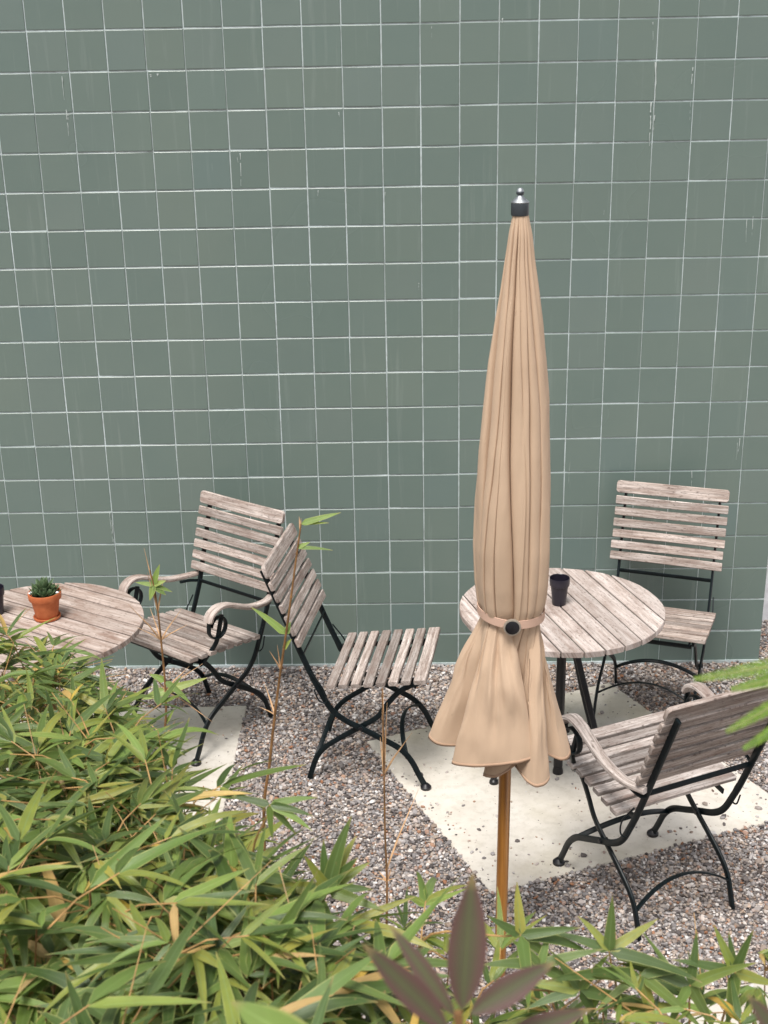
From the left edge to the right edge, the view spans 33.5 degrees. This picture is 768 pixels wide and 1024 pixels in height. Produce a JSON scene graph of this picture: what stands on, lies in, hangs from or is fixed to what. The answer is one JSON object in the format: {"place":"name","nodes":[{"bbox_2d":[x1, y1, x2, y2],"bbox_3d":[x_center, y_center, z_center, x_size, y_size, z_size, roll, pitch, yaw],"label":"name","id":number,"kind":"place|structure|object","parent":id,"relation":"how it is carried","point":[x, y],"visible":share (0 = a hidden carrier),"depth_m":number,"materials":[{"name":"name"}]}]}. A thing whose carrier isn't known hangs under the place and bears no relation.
{"place":"outdoors","nodes":[
{"label":"outdoors","id":0,"kind":"place"},
{"bbox_2d":[0,706,246,846],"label":"paving","id":1,"kind":"structure","parent":0,"point":[226,720],"depth_m":5.16,"materials":[{"name":"concrete"}]},
{"bbox_2d":[0,583,143,748],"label":"round table","id":2,"kind":"object","parent":1,"relation":"on","point":[105,621],"visible":0.44,"depth_m":4.58,"materials":[{"name":"grey wood"}]},
{"bbox_2d":[0,584,4,614],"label":"cup","id":3,"kind":"object","parent":2,"relation":"on","point":[2,591],"visible":0.99,"depth_m":4.62,"materials":[{"name":"black plastic"}]},
{"bbox_2d":[27,576,60,622],"bbox_3d":[-1.212,0.309,4.572,0.124,0.156,0.119,-1,20,1],"label":"flower pot","id":4,"kind":"object","parent":2,"relation":"on","point":[44,595],"visible":1,"depth_m":4.54,"materials":[{"name":"ceramic"}]},
{"bbox_2d":[118,490,284,766],"bbox_3d":[-0.732,0.450,5.136,0.521,0.900,0.587,14,25,35],"label":"folding armchair","id":5,"kind":"object","parent":1,"relation":"on","point":[199,639],"visible":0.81,"depth_m":5.14,"materials":[{"name":"grey wood"}]},
{"bbox_2d":[4,620,767,1023],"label":"ground","id":6,"kind":"structure","parent":0,"point":[582,875],"depth_m":4.39,"materials":[{"name":"grey gravel"}]},
{"bbox_2d":[0,608,161,1020],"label":"bamboo plant","id":7,"kind":"object","parent":6,"relation":"on","point":[52,660],"visible":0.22,"depth_m":2.84,"materials":[{"name":"green plant"}]},
{"bbox_2d":[0,686,186,1014],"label":"bamboo plant","id":8,"kind":"object","parent":6,"relation":"on","point":[115,751],"visible":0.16,"depth_m":2.25,"materials":[{"name":"green plant"}]},
{"bbox_2d":[0,780,269,1023],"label":"bamboo plant","id":9,"kind":"object","parent":6,"relation":"on","point":[39,922],"visible":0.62,"depth_m":1.76,"materials":[{"name":"green plant"}]},
{"bbox_2d":[0,658,279,912],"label":"bamboo plant","id":10,"kind":"object","parent":6,"relation":"on","point":[77,755],"visible":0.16,"depth_m":2.40,"materials":[{"name":"green plant"}]},
{"bbox_2d":[0,717,313,1014],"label":"bamboo plant","id":11,"kind":"object","parent":6,"relation":"on","point":[162,805],"visible":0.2,"depth_m":2.11,"materials":[{"name":"green plant"}]},
{"bbox_2d":[128,549,210,768],"bbox_3d":[-0.581,0.743,3.680,0.209,1.379,0.096,-1,20,1],"label":"bamboo cane","id":12,"kind":"object","parent":6,"relation":"on","point":[154,585],"visible":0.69,"depth_m":3.53,"materials":[{"name":"green plant"}]},
{"bbox_2d":[0,906,391,1023],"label":"bamboo plant","id":13,"kind":"object","parent":6,"relation":"on","point":[81,1003],"visible":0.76,"depth_m":1.51,"materials":[{"name":"green plant"}]},
{"bbox_2d":[31,790,436,1023],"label":"bamboo plant","id":14,"kind":"object","parent":6,"relation":"on","point":[199,968],"visible":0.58,"depth_m":1.62,"materials":[{"name":"green plant"}]},
{"bbox_2d":[100,871,461,1023],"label":"bamboo plant","id":15,"kind":"object","parent":6,"relation":"on","point":[306,1003],"visible":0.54,"depth_m":1.58,"materials":[{"name":"green plant"}]},
{"bbox_2d":[159,796,423,977],"bbox_3d":[-0.119,1.177,2.088,0.407,1.598,0.138,1,20,6],"label":"bamboo plant","id":16,"kind":"object","parent":6,"relation":"on","point":[334,864],"visible":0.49,"depth_m":1.85,"materials":[{"name":"green plant"}]},
{"bbox_2d":[251,512,340,898],"bbox_3d":[-0.214,0.741,3.385,0.235,1.571,0.073,5,21,16],"label":"bamboo cane","id":17,"kind":"object","parent":6,"relation":"on","point":[277,627],"visible":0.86,"depth_m":3.23,"materials":[{"name":"green plant"}]},
{"bbox_2d":[0,0,767,668],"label":"tiled wall","id":18,"kind":"structure","parent":6,"relation":"on","point":[252,250],"depth_m":5.17,"materials":[{"name":"tile"}]},
{"bbox_2d":[374,688,418,948],"bbox_3d":[0.033,0.985,3.058,0.095,1.328,0.151,1,20,6],"label":"bamboo cane","id":19,"kind":"object","parent":6,"relation":"on","point":[383,751],"visible":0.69,"depth_m":2.87,"materials":[{"name":"brown plant"}]},
{"bbox_2d":[146,685,767,1006],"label":"stray pebbles","id":20,"kind":"object","parent":6,"relation":"on","point":[722,816],"visible":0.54,"depth_m":4.58,"materials":[{"name":"grey gravel"}]},
{"bbox_2d":[265,871,664,1023],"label":"bamboo plant","id":21,"kind":"object","parent":6,"relation":"on","point":[427,896],"visible":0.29,"depth_m":1.96,"materials":[{"name":"green plant"}]},
{"bbox_2d":[428,188,570,976],"bbox_3d":[0.316,0.354,3.449,0.396,2.397,0.304,-1,20,1],"label":"closed parasol","id":22,"kind":"object","parent":6,"relation":"on","point":[499,715],"visible":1,"depth_m":3.30,"materials":[{"name":"beige fabric"}]},
{"bbox_2d":[231,873,767,1023],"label":"purple shrub","id":23,"kind":"object","parent":6,"relation":"on","point":[421,993],"visible":1,"depth_m":0.78,"materials":[{"name":"purple leaf"},{"name":"plant stem"}]},
{"bbox_2d":[418,883,767,1023],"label":"bamboo plant","id":24,"kind":"object","parent":6,"relation":"on","point":[565,982],"visible":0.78,"depth_m":1.80,"materials":[{"name":"green plant"}]},
{"bbox_2d":[486,915,767,1023],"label":"bamboo plant","id":25,"kind":"object","parent":6,"relation":"on","point":[718,997],"visible":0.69,"depth_m":1.79,"materials":[{"name":"green plant"}]},
{"bbox_2d":[693,658,767,750],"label":"fern shrub","id":26,"kind":"object","parent":6,"relation":"on","point":[761,681],"visible":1,"depth_m":0.95,"materials":[{"name":"green plant"}]},
{"bbox_2d":[367,683,767,892],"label":"paving","id":27,"kind":"structure","parent":0,"point":[453,788],"depth_m":4.63,"materials":[{"name":"concrete"}]},
{"bbox_2d":[260,523,440,790],"bbox_3d":[-0.105,0.544,4.860,0.617,0.890,0.460,2,20,9],"label":"folding chair","id":28,"kind":"object","parent":27,"relation":"on","point":[312,605],"visible":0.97,"depth_m":4.78,"materials":[{"name":"grey wood"}]},
{"bbox_2d":[460,568,664,805],"bbox_3d":[0.648,0.678,4.733,0.736,0.714,0.736,-1,20,1],"label":"round table","id":29,"kind":"object","parent":27,"relation":"on","point":[597,614],"visible":0.53,"depth_m":4.57,"materials":[{"name":"grey wood"}]},
{"bbox_2d":[549,574,569,605],"bbox_3d":[0.635,0.285,4.618,0.073,0.104,0.073,-1,20,1],"label":"cup","id":30,"kind":"object","parent":29,"relation":"on","point":[559,584],"visible":1,"depth_m":4.60,"materials":[{"name":"black plastic"}]},
{"bbox_2d":[553,682,767,940],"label":"folding armchair","id":31,"kind":"object","parent":27,"relation":"on","point":[686,747],"visible":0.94,"depth_m":3.93,"materials":[{"name":"grey wood"}]},
{"bbox_2d":[593,480,729,713],"bbox_3d":[1.110,0.397,5.189,0.461,0.898,0.590,6,21,19],"label":"folding chair","id":32,"kind":"object","parent":27,"relation":"on","point":[693,627],"visible":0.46,"depth_m":5.26,"materials":[{"name":"grey wood"}]},
{"bbox_2d":[687,983,767,1023],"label":"paving","id":33,"kind":"structure","parent":0,"point":[716,1007],"depth_m":3.67,"materials":[{"name":"concrete"}]},
{"bbox_2d":[762,564,767,619],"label":"rendered wall","id":34,"kind":"structure","parent":0,"point":[765,612],"depth_m":6.09,"materials":[{"name":"white paint"}]}
]}

